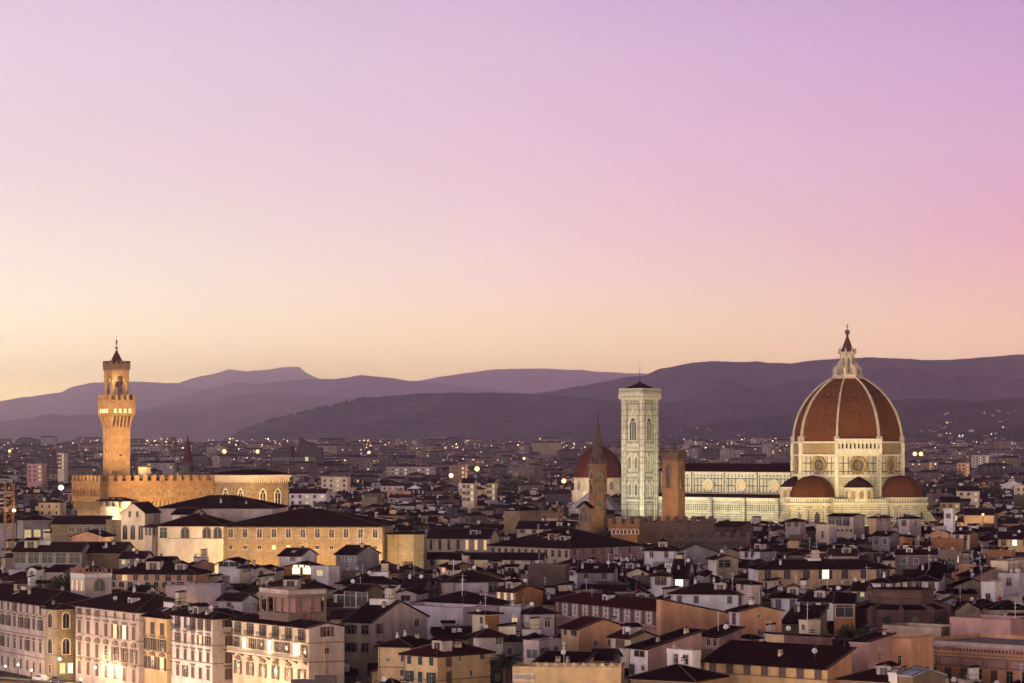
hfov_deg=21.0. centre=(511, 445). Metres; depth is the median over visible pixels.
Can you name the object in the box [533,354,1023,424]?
mountain
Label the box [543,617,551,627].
window
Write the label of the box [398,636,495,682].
house
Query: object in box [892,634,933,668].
house
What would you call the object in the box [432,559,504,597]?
house
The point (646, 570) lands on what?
house
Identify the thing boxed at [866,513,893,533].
house
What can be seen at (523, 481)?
distant tree
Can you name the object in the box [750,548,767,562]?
house
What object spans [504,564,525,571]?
house
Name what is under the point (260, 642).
window
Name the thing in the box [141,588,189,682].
house
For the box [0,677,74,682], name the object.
pavement
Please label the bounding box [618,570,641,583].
house
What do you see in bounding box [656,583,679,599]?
house
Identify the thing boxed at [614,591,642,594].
house
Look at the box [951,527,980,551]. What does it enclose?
house
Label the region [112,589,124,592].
house
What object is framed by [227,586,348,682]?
hotel
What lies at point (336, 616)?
house
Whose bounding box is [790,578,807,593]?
house
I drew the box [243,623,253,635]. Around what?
window
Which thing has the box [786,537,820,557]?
house
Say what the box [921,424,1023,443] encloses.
foothill
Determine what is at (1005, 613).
house
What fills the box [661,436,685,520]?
brick tower
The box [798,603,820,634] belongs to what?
house
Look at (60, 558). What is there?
window
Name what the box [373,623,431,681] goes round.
house
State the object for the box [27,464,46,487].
building
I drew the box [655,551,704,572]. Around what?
house
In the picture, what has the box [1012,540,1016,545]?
window
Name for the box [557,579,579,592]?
house
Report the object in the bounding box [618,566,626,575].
house
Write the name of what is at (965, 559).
house
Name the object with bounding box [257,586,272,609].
house
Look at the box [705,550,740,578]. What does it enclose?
house
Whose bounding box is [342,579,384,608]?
house
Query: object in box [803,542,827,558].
house
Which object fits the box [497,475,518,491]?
distant tree
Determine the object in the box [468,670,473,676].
window
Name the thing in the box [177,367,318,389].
mountains
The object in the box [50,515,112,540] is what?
house
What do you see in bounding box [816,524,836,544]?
house
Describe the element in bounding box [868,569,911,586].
house
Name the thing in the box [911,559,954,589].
house
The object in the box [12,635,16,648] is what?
window
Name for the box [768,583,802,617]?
house
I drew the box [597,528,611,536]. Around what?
garden tree
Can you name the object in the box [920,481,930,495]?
distant tree
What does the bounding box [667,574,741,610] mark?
house
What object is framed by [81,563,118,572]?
house
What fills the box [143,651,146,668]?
window
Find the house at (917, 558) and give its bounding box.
[894,538,938,573]
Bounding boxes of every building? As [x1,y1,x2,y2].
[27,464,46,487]
[58,453,67,481]
[288,488,330,507]
[321,476,350,493]
[386,467,435,475]
[449,465,467,483]
[461,478,477,512]
[487,478,497,500]
[938,496,960,512]
[956,486,979,507]
[957,463,969,476]
[971,455,988,467]
[1014,485,1023,495]
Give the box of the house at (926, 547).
[922,546,947,562]
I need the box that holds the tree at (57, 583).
[43,570,70,591]
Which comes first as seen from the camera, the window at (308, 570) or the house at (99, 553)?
the window at (308, 570)
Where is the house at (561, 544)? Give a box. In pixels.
[486,523,645,563]
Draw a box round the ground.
[0,670,81,682]
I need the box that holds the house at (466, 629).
[444,624,471,632]
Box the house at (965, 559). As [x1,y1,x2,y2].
[962,552,981,564]
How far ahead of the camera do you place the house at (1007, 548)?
900.52 m
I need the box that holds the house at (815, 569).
[745,548,895,588]
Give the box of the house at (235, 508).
[156,495,288,523]
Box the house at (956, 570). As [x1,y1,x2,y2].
[954,550,982,571]
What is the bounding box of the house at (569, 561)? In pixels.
[556,550,577,563]
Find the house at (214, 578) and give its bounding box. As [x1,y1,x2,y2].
[209,573,234,587]
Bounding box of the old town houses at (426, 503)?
[0,473,1023,682]
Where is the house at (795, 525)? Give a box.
[783,518,807,540]
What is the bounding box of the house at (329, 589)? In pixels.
[301,578,336,600]
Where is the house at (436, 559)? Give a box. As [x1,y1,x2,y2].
[427,552,547,569]
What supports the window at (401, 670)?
in the house at (390, 662)
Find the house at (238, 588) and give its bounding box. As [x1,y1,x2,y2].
[225,584,250,592]
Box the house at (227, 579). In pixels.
[209,572,229,582]
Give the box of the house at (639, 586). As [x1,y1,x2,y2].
[625,579,650,593]
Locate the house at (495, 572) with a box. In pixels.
[475,561,514,578]
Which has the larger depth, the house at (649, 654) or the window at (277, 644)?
the window at (277, 644)
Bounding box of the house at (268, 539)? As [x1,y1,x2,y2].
[223,508,398,566]
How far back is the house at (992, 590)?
701.11 m
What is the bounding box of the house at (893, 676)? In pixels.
[887,668,903,682]
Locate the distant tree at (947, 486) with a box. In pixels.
[938,480,957,488]
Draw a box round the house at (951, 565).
[939,560,958,569]
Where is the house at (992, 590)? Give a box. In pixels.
[981,580,1003,601]
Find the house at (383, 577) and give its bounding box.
[334,561,403,593]
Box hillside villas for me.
[669,410,1011,442]
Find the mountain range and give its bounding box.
[0,381,199,420]
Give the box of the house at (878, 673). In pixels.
[835,651,906,682]
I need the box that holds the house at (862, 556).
[859,552,869,559]
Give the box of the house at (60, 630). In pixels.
[39,600,74,680]
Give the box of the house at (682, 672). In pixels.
[624,646,729,682]
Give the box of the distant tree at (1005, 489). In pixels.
[996,486,1013,495]
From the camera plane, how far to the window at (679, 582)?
718.28 m
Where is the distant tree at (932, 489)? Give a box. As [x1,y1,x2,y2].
[922,483,944,495]
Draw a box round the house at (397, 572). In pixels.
[377,559,405,578]
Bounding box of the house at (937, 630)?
[882,623,949,636]
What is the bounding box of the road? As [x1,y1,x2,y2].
[0,678,54,682]
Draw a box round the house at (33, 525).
[14,515,52,540]
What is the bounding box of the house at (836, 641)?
[832,634,856,645]
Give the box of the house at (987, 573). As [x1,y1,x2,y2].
[956,557,995,580]
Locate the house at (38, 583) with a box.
[11,569,54,590]
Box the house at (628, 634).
[606,619,657,668]
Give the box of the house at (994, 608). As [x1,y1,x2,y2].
[981,596,1023,614]
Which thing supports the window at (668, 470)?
in the brick tower at (673, 483)
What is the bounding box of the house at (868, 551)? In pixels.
[845,542,875,560]
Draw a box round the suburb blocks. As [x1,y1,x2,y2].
[0,436,1023,482]
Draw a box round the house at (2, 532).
[0,514,23,556]
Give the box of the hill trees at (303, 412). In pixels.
[221,397,373,441]
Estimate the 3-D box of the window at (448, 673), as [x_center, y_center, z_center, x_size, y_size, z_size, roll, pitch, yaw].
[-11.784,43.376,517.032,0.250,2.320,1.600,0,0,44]
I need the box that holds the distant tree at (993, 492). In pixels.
[980,483,1003,495]
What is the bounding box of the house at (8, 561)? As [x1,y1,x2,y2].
[2,554,12,572]
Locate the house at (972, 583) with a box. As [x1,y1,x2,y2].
[946,566,981,596]
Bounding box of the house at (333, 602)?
[321,590,344,612]
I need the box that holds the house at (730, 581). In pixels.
[710,571,740,586]
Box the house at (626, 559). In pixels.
[617,549,638,563]
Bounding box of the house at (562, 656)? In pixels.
[532,643,596,662]
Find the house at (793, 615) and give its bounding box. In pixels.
[782,604,828,634]
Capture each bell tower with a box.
[181,435,193,479]
[588,414,607,533]
[618,381,660,519]
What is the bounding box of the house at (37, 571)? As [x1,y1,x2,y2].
[25,565,48,579]
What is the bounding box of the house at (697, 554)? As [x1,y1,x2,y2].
[677,543,717,564]
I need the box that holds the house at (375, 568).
[368,560,407,577]
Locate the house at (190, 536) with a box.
[155,511,233,573]
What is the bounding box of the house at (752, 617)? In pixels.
[725,587,785,634]
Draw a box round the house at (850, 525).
[826,513,865,538]
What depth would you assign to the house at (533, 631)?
580.48 m
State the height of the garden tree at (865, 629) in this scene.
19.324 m
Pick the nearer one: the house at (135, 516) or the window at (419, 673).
the window at (419, 673)
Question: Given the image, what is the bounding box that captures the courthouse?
[270,437,323,467]
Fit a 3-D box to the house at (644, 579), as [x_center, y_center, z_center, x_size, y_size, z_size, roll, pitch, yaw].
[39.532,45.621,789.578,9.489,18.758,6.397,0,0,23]
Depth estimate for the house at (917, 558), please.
839.71 m
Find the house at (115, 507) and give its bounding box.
[95,497,138,519]
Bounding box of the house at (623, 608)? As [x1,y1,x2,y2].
[547,591,673,637]
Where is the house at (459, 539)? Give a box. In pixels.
[427,528,499,551]
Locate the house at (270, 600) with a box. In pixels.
[256,583,272,606]
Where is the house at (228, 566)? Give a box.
[215,556,251,582]
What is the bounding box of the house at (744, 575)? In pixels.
[730,568,747,579]
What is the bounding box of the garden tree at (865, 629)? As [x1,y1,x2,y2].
[852,623,874,636]
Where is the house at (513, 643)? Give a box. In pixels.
[497,613,527,682]
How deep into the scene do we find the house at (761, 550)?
882.93 m
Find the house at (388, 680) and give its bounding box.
[375,671,408,682]
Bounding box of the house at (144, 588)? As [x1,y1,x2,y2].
[126,582,158,592]
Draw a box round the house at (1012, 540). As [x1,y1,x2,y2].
[997,530,1023,551]
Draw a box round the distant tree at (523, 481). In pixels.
[510,474,533,486]
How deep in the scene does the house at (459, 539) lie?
963.00 m
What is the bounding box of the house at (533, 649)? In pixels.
[523,636,561,661]
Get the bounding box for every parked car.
[32,675,48,681]
[49,676,66,682]
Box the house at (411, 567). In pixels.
[403,564,425,575]
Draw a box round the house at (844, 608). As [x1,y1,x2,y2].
[832,592,857,635]
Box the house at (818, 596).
[797,577,844,620]
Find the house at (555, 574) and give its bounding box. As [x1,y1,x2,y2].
[527,564,569,587]
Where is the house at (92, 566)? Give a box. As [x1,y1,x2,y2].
[85,560,99,567]
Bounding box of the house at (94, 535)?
[69,529,116,540]
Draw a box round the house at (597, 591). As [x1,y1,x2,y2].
[575,588,602,592]
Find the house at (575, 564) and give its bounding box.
[569,557,602,568]
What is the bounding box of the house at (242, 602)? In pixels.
[215,592,258,612]
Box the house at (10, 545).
[1,539,21,555]
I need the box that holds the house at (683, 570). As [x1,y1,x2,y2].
[671,551,695,588]
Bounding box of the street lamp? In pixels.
[12,509,14,547]
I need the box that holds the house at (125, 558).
[117,547,154,568]
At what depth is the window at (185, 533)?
850.49 m
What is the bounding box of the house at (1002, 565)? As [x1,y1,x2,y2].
[990,557,1023,580]
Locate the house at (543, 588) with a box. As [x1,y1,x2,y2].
[539,578,557,590]
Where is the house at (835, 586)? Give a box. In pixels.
[822,580,850,587]
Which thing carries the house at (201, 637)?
on the ground
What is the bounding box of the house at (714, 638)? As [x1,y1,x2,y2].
[701,613,744,649]
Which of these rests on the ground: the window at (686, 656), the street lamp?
the street lamp
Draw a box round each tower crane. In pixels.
[4,483,13,553]
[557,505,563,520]
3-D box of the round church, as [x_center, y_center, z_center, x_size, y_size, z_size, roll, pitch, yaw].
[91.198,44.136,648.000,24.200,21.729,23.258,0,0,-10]
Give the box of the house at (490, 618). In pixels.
[467,592,504,631]
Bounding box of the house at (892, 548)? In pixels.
[889,536,922,554]
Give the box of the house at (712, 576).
[696,566,719,581]
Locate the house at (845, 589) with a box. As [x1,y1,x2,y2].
[837,580,860,592]
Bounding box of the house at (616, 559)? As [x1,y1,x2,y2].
[610,552,624,562]
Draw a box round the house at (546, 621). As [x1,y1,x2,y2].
[521,602,558,637]
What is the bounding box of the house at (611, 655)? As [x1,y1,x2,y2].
[590,648,622,662]
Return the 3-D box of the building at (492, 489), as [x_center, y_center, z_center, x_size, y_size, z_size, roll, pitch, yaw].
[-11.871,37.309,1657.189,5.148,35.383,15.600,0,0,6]
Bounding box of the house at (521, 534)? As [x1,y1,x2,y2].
[517,533,534,537]
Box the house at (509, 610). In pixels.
[499,597,529,634]
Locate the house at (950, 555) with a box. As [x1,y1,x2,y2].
[937,547,962,562]
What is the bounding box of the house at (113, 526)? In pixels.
[106,519,120,540]
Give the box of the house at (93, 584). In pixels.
[70,567,111,597]
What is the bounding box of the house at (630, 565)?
[617,554,644,571]
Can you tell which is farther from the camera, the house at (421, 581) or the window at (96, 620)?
the house at (421, 581)
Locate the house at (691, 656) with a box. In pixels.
[667,648,700,667]
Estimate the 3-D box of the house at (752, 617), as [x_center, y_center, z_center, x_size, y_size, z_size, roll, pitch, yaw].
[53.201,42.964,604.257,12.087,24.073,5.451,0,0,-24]
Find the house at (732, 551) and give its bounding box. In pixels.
[720,541,741,556]
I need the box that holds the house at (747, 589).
[732,579,762,605]
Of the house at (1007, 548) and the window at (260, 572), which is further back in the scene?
the house at (1007, 548)
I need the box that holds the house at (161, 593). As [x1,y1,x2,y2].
[150,591,166,595]
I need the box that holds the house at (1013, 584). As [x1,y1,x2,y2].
[998,563,1023,599]
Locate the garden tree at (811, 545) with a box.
[804,537,818,546]
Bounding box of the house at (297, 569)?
[281,560,322,578]
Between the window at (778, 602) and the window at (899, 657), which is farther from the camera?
the window at (778, 602)
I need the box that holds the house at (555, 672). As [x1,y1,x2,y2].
[512,661,624,682]
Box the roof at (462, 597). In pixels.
[410,583,517,611]
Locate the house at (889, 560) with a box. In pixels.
[880,543,909,573]
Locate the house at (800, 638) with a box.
[762,626,835,644]
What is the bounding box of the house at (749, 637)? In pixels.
[741,634,764,640]
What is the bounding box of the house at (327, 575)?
[311,565,339,591]
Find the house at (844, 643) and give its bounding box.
[841,626,878,646]
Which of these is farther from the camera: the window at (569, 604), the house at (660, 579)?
the house at (660, 579)
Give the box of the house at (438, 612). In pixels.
[407,602,497,644]
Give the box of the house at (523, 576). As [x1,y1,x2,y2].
[521,570,527,578]
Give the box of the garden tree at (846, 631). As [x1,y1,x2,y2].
[836,623,856,637]
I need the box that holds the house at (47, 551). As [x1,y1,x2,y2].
[11,531,90,571]
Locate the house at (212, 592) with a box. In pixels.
[166,581,230,607]
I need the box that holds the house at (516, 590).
[492,578,545,607]
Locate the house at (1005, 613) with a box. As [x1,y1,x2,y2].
[1000,606,1014,615]
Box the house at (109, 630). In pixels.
[67,575,215,682]
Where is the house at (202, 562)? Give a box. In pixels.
[188,548,216,573]
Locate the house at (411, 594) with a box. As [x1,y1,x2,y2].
[396,586,430,602]
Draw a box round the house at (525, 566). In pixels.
[522,560,541,571]
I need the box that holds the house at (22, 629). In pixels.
[0,575,91,676]
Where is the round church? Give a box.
[856,587,950,630]
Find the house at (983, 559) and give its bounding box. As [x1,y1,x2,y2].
[969,553,986,564]
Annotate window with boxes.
[0,611,3,624]
[0,632,3,646]
[0,655,3,665]
[6,612,9,625]
[6,634,9,647]
[6,656,9,667]
[12,602,15,611]
[12,613,16,627]
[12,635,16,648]
[13,657,15,668]
[14,553,25,563]
[16,584,22,590]
[18,614,22,628]
[18,636,22,649]
[19,603,22,612]
[24,529,30,538]
[24,615,29,629]
[25,637,28,651]
[25,660,28,670]
[27,553,39,563]
[31,616,35,630]
[31,638,35,652]
[32,661,35,672]
[33,529,40,539]
[37,617,42,631]
[38,639,41,653]
[38,662,41,673]
[41,553,53,563]
[47,612,52,627]
[47,638,52,653]
[48,664,51,673]
[54,553,66,563]
[59,663,65,673]
[61,638,70,654]
[62,612,69,628]
[67,663,72,673]
[68,525,74,531]
[68,553,80,563]
[71,577,73,590]
[75,578,78,590]
[76,525,82,531]
[76,617,81,633]
[76,636,81,655]
[76,656,81,673]
[80,578,83,591]
[84,525,90,530]
[85,608,89,615]
[85,618,90,634]
[85,637,90,657]
[85,657,90,675]
[94,578,104,590]
[94,609,98,617]
[94,619,98,635]
[94,638,99,658]
[94,658,99,676]
[100,525,105,530]
[103,620,108,636]
[103,639,108,659]
[103,660,108,678]
[104,610,107,618]
[111,621,117,638]
[111,641,117,661]
[112,575,116,580]
[112,661,117,679]
[113,611,116,619]
[118,580,124,587]
[120,622,127,639]
[120,642,127,662]
[121,662,126,681]
[122,524,127,539]
[126,580,133,587]
[130,524,135,539]
[130,624,135,640]
[130,643,136,664]
[130,664,135,682]
[131,614,135,621]
[132,575,138,580]
[138,524,143,539]
[143,575,148,580]
[143,634,146,649]
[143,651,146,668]
[144,528,147,535]
[148,528,151,535]
[148,635,155,650]
[148,651,155,669]
[150,622,154,633]
[152,528,155,535]
[152,581,159,587]
[154,575,159,580]
[157,636,165,651]
[157,653,165,671]
[159,527,167,538]
[159,623,163,635]
[161,581,168,587]
[165,575,170,581]
[171,616,180,628]
[175,575,181,581]
[175,629,179,642]
[175,645,179,659]
[175,661,179,675]
[181,527,189,538]
[182,630,186,643]
[182,646,187,660]
[182,664,187,677]
[183,617,186,628]
[186,575,192,581]
[186,618,195,630]
[189,631,194,644]
[189,647,194,661]
[189,663,194,678]
[197,619,202,630]
[197,632,202,645]
[197,648,202,662]
[198,667,202,679]
[202,527,210,538]
[205,620,209,631]
[205,633,210,647]
[205,649,210,663]
[205,666,210,680]
[213,527,221,538]
[219,561,227,566]
[222,488,228,494]
[222,620,231,627]
[223,632,231,646]
[223,649,231,663]
[223,665,231,680]
[227,527,233,537]
[229,561,238,566]
[231,621,240,634]
[232,635,238,648]
[234,655,240,674]
[237,488,243,495]
[241,527,248,537]
[242,636,246,650]
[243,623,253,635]
[246,657,253,675]
[248,637,255,650]
[256,527,262,537]
[256,624,265,637]
[257,638,263,652]
[258,570,263,575]
[259,488,266,500]
[259,658,265,677]
[267,639,271,653]
[268,626,278,638]
[270,527,276,537]
[271,660,278,679]
[274,488,281,503]
[274,640,280,654]
[281,627,291,640]
[282,642,289,655]
[284,662,291,681]
[285,527,291,537]
[291,568,300,574]
[293,643,297,657]
[294,629,304,642]
[297,668,304,678]
[299,527,305,537]
[300,644,306,658]
[302,567,310,574]
[314,527,320,537]
[316,569,323,576]
[320,626,333,637]
[323,647,329,654]
[328,527,334,537]
[342,527,349,537]
[344,592,356,607]
[345,624,356,633]
[345,642,356,651]
[355,592,367,607]
[357,527,363,537]
[361,625,368,634]
[361,643,368,652]
[371,527,378,537]
[376,623,382,634]
[376,640,382,651]
[399,669,403,676]
[400,594,410,601]
[400,651,403,661]
[404,670,412,681]
[406,656,411,664]
[414,618,419,626]
[416,671,422,682]
[417,656,423,665]
[426,671,435,682]
[428,657,434,666]
[429,539,432,549]
[438,539,441,549]
[445,657,452,666]
[446,671,451,682]
[447,539,450,549]
[456,539,459,549]
[465,540,468,549]
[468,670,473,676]
[474,540,477,549]
[479,616,482,623]
[483,540,486,549]
[488,583,497,593]
[495,638,502,643]
[506,647,512,654]
[511,617,517,624]
[527,649,536,658]
[541,647,548,653]
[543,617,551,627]
[553,645,558,650]
[557,602,561,615]
[567,603,571,616]
[571,630,576,636]
[577,480,580,489]
[577,604,582,617]
[583,573,588,578]
[588,605,592,615]
[589,470,593,479]
[589,483,593,494]
[592,640,598,646]
[596,470,602,479]
[596,483,602,494]
[596,500,602,508]
[598,606,602,616]
[601,573,606,578]
[604,483,606,494]
[609,480,613,489]
[609,607,613,619]
[615,639,625,648]
[619,608,624,622]
[626,452,632,469]
[626,480,632,495]
[627,409,637,440]
[629,664,633,674]
[630,609,634,622]
[633,452,638,469]
[633,480,638,495]
[633,650,645,657]
[640,664,645,670]
[641,610,645,624]
[645,409,652,440]
[645,452,648,469]
[645,480,648,495]
[649,452,653,469]
[649,480,653,495]
[651,611,655,625]
[655,577,665,585]
[665,463,671,488]
[671,653,678,663]
[675,579,683,586]
[677,595,681,601]
[680,463,683,488]
[682,654,688,665]
[693,595,699,603]
[705,638,710,645]
[709,663,715,671]
[712,638,717,646]
[718,560,730,567]
[725,664,733,674]
[726,596,732,603]
[731,613,735,624]
[743,665,750,675]
[760,666,767,676]
[764,570,771,578]
[775,599,781,608]
[778,667,785,677]
[783,570,790,579]
[789,599,795,608]
[795,668,803,678]
[800,602,815,604]
[802,570,810,579]
[813,670,821,680]
[819,570,831,579]
[828,517,835,523]
[835,605,853,617]
[836,517,842,525]
[841,570,848,578]
[842,517,849,525]
[860,570,867,578]
[874,538,878,544]
[876,570,889,577]
[881,614,891,624]
[882,538,887,544]
[897,655,902,665]
[901,520,905,525]
[901,558,905,563]
[910,614,920,622]
[913,558,918,563]
[916,582,921,586]
[928,582,934,587]
[935,613,941,623]
[945,667,951,679]
[960,668,966,677]
[979,669,982,681]
[985,593,990,599]
[990,670,997,682]
[1006,577,1011,585]
[1006,671,1012,682]
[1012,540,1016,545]
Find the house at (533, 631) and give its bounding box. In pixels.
[520,616,549,638]
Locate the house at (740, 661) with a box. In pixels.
[700,639,856,682]
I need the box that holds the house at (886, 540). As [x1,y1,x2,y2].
[870,531,900,550]
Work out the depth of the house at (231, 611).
631.55 m
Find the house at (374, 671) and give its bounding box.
[369,665,377,682]
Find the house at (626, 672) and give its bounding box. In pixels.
[624,668,628,678]
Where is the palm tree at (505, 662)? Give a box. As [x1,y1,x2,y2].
[485,652,522,682]
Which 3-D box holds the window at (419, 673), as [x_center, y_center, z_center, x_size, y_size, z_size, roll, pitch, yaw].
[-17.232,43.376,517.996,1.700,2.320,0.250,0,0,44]
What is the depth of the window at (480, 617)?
592.87 m
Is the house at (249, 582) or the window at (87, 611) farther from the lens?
the house at (249, 582)
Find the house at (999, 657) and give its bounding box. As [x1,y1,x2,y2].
[934,633,1023,682]
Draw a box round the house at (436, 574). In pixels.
[432,571,446,596]
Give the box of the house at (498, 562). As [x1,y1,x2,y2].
[488,559,519,570]
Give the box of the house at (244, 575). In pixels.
[236,560,261,582]
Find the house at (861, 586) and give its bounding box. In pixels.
[849,577,872,602]
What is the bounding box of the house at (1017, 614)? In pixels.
[1007,612,1023,615]
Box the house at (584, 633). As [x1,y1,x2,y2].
[557,604,621,651]
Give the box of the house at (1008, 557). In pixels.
[1003,552,1023,558]
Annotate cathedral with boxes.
[658,324,937,525]
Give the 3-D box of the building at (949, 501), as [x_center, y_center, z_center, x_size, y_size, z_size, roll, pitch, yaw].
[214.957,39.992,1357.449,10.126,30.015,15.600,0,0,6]
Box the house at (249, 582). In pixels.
[243,568,257,586]
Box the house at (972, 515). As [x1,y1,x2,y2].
[963,508,994,525]
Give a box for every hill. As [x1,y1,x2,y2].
[224,392,701,442]
[658,397,1023,441]
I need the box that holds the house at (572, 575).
[569,567,576,587]
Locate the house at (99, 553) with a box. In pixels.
[86,529,135,567]
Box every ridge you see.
[0,394,356,442]
[156,375,528,406]
[417,368,645,393]
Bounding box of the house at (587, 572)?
[575,553,618,589]
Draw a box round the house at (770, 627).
[758,623,775,641]
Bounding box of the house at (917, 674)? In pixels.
[897,666,947,682]
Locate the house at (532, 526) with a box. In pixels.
[515,517,578,533]
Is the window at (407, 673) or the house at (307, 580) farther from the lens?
the house at (307, 580)
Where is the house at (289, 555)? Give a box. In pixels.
[277,537,318,575]
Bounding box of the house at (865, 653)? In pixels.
[846,629,895,672]
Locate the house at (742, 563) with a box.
[736,555,756,573]
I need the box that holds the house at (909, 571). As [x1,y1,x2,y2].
[902,556,931,575]
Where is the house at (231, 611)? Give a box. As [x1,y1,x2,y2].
[214,600,245,615]
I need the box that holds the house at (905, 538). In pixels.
[897,535,914,545]
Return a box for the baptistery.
[568,492,620,515]
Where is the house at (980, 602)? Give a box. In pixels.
[970,597,993,613]
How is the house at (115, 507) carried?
on the ground
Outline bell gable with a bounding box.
[576,501,593,531]
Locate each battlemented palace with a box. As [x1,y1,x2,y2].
[608,518,647,542]
[639,516,713,543]
[663,531,750,551]
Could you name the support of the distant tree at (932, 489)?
on the ground
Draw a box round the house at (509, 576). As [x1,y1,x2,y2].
[500,571,527,580]
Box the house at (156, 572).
[108,548,211,593]
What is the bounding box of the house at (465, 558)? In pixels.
[461,553,482,570]
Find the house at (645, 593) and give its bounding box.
[622,585,655,597]
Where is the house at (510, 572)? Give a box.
[478,565,512,574]
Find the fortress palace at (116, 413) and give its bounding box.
[71,336,214,514]
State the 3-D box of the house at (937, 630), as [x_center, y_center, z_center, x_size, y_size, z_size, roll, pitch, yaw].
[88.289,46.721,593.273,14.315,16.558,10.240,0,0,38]
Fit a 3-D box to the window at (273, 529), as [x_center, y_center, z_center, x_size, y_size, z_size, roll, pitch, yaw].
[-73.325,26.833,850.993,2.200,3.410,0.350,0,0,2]
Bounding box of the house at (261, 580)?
[249,574,274,587]
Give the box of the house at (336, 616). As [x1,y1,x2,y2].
[329,599,360,624]
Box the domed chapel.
[572,446,620,502]
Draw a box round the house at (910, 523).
[896,508,923,535]
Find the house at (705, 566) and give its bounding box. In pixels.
[700,553,726,569]
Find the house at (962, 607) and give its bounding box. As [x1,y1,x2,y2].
[951,593,982,616]
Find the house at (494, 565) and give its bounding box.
[486,563,504,570]
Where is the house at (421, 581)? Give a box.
[400,566,434,597]
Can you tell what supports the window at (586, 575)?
in the house at (587, 572)
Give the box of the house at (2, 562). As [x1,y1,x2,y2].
[1,558,4,566]
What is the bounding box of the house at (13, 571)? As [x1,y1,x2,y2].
[8,565,35,574]
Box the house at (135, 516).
[120,501,161,550]
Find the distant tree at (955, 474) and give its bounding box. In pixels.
[946,468,965,477]
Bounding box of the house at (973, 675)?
[951,665,982,682]
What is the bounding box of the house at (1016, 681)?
[994,664,1023,682]
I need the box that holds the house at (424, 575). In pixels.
[408,573,432,577]
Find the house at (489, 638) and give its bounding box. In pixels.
[467,628,508,659]
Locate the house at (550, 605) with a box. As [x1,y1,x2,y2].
[543,593,554,635]
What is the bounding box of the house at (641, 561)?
[629,547,643,564]
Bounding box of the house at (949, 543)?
[931,538,963,551]
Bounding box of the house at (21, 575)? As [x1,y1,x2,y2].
[0,565,32,583]
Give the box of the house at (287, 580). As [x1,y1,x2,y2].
[237,575,321,600]
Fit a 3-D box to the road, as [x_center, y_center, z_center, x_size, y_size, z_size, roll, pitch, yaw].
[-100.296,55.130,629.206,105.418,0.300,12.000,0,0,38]
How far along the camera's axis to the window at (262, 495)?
1123.69 m
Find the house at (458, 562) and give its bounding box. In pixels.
[437,558,477,574]
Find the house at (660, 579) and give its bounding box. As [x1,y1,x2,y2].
[647,561,675,596]
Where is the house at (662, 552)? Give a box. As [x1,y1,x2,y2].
[641,539,678,566]
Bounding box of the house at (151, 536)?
[141,524,157,555]
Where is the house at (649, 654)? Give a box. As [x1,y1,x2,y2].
[624,627,705,675]
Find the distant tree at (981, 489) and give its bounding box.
[970,482,987,491]
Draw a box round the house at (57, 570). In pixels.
[44,564,76,581]
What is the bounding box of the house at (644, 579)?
[631,572,651,585]
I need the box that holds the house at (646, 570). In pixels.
[624,561,654,577]
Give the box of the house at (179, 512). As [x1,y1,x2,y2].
[170,507,206,519]
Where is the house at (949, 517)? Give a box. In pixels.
[944,508,954,537]
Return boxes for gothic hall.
[207,469,296,510]
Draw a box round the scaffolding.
[852,456,879,498]
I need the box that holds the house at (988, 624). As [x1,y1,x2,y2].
[949,601,1023,635]
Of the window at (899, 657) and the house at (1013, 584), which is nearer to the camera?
the window at (899, 657)
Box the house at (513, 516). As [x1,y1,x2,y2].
[501,506,541,536]
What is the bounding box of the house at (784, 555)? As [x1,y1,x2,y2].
[775,554,802,558]
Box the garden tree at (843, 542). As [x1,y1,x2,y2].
[834,537,849,544]
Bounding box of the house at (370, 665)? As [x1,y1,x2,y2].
[367,662,377,682]
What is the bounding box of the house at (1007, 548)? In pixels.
[994,547,1023,555]
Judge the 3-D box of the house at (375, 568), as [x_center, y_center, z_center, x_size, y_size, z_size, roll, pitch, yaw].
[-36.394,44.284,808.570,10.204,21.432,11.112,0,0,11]
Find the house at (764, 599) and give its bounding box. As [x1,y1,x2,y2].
[762,592,770,600]
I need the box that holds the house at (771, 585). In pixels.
[762,577,786,599]
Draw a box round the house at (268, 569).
[247,564,284,580]
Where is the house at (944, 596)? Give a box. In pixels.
[934,590,958,604]
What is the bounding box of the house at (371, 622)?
[341,586,429,682]
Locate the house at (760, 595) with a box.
[760,588,761,603]
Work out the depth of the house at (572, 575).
770.17 m
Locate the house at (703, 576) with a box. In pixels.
[692,569,712,582]
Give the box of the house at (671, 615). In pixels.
[655,598,728,634]
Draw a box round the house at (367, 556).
[333,532,380,580]
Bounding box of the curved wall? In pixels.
[385,531,427,570]
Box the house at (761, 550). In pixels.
[736,541,779,560]
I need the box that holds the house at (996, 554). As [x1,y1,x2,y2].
[986,543,1014,564]
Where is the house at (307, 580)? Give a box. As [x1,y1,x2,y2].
[299,572,316,581]
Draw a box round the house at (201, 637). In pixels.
[162,597,234,682]
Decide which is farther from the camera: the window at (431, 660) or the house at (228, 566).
the house at (228, 566)
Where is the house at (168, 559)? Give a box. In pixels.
[152,550,181,562]
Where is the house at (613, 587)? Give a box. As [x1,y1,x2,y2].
[580,579,632,591]
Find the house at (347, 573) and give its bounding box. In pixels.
[341,558,367,579]
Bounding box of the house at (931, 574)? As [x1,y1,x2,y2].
[910,561,947,594]
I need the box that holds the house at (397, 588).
[383,584,400,596]
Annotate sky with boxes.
[0,0,1023,400]
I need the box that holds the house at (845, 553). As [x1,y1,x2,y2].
[827,544,859,558]
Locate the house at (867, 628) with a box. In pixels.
[855,626,876,635]
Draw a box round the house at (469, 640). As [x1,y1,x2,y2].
[464,621,487,644]

